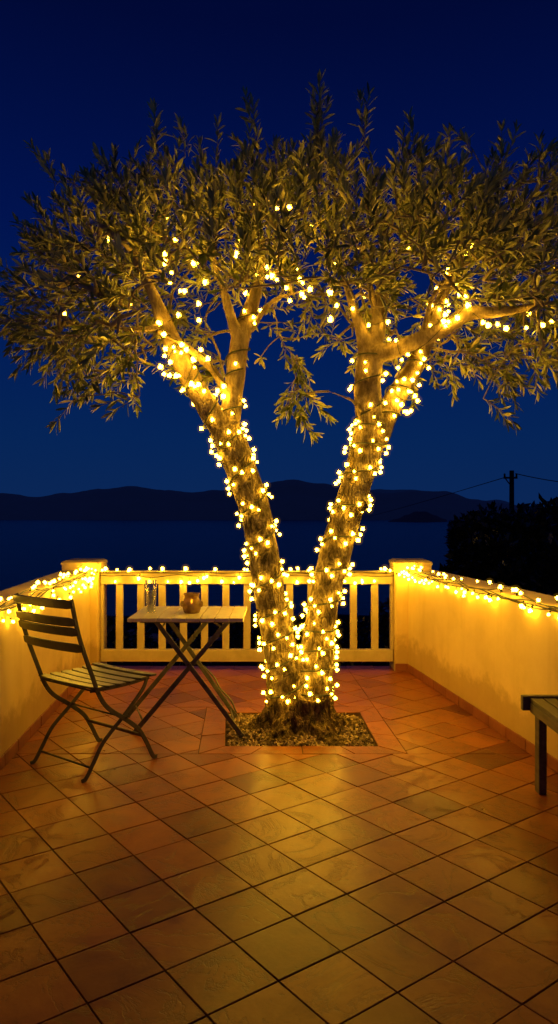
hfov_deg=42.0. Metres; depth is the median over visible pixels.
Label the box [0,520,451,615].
sea
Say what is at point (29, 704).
boundary wall
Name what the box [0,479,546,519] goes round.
hills
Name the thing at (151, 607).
drinking glass
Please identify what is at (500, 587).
string lights
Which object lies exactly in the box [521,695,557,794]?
bench
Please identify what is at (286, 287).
string lights
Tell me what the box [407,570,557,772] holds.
boundary wall
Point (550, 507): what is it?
dark tree
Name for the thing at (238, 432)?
string lights
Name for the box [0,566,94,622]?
string lights
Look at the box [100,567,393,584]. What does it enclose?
string lights
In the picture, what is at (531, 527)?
dark tree
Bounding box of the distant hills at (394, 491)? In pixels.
[370,489,516,505]
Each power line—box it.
[312,477,503,521]
[515,473,557,481]
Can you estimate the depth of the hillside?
20.00 m
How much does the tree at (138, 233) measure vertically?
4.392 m
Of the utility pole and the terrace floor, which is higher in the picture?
the utility pole
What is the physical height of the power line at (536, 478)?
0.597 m
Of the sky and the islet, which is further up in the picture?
the sky
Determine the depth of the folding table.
4.58 m
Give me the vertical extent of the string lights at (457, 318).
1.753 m
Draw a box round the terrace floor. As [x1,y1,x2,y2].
[0,666,557,1023]
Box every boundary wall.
[0,570,90,770]
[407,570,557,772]
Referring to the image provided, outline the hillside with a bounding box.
[107,614,388,665]
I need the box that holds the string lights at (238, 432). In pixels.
[163,264,307,703]
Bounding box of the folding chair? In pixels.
[13,593,156,782]
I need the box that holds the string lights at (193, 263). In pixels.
[63,206,239,398]
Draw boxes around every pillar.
[61,558,107,665]
[389,558,432,671]
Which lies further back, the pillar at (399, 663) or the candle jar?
the pillar at (399, 663)
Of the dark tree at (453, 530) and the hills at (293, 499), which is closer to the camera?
the dark tree at (453, 530)
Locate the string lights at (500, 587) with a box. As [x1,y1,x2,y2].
[403,565,557,615]
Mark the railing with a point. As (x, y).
(224, 653)
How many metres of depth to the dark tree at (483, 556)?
14.54 m
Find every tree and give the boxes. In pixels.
[0,69,557,745]
[439,531,531,579]
[444,510,478,563]
[454,500,557,555]
[479,532,557,596]
[525,493,557,537]
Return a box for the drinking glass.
[149,591,153,609]
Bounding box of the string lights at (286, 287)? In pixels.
[232,204,336,317]
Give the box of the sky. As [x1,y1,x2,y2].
[0,0,557,505]
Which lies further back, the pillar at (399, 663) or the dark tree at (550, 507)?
the dark tree at (550, 507)
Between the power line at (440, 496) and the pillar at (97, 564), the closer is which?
the pillar at (97, 564)
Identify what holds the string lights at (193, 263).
attached to the tree at (138, 233)
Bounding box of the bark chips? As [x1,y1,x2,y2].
[225,712,374,746]
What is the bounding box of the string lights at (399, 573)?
[396,570,409,576]
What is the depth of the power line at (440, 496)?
37.09 m
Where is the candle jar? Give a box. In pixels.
[180,592,202,613]
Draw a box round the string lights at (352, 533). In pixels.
[296,243,472,701]
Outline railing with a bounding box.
[100,570,393,661]
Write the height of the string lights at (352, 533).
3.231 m
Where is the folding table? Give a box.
[126,606,246,737]
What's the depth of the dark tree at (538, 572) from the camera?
13.17 m
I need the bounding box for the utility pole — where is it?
[504,470,517,510]
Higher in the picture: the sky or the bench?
the sky
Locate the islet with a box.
[388,511,447,521]
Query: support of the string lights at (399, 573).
attached to the pillar at (399, 663)
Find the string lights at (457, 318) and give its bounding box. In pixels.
[327,235,553,415]

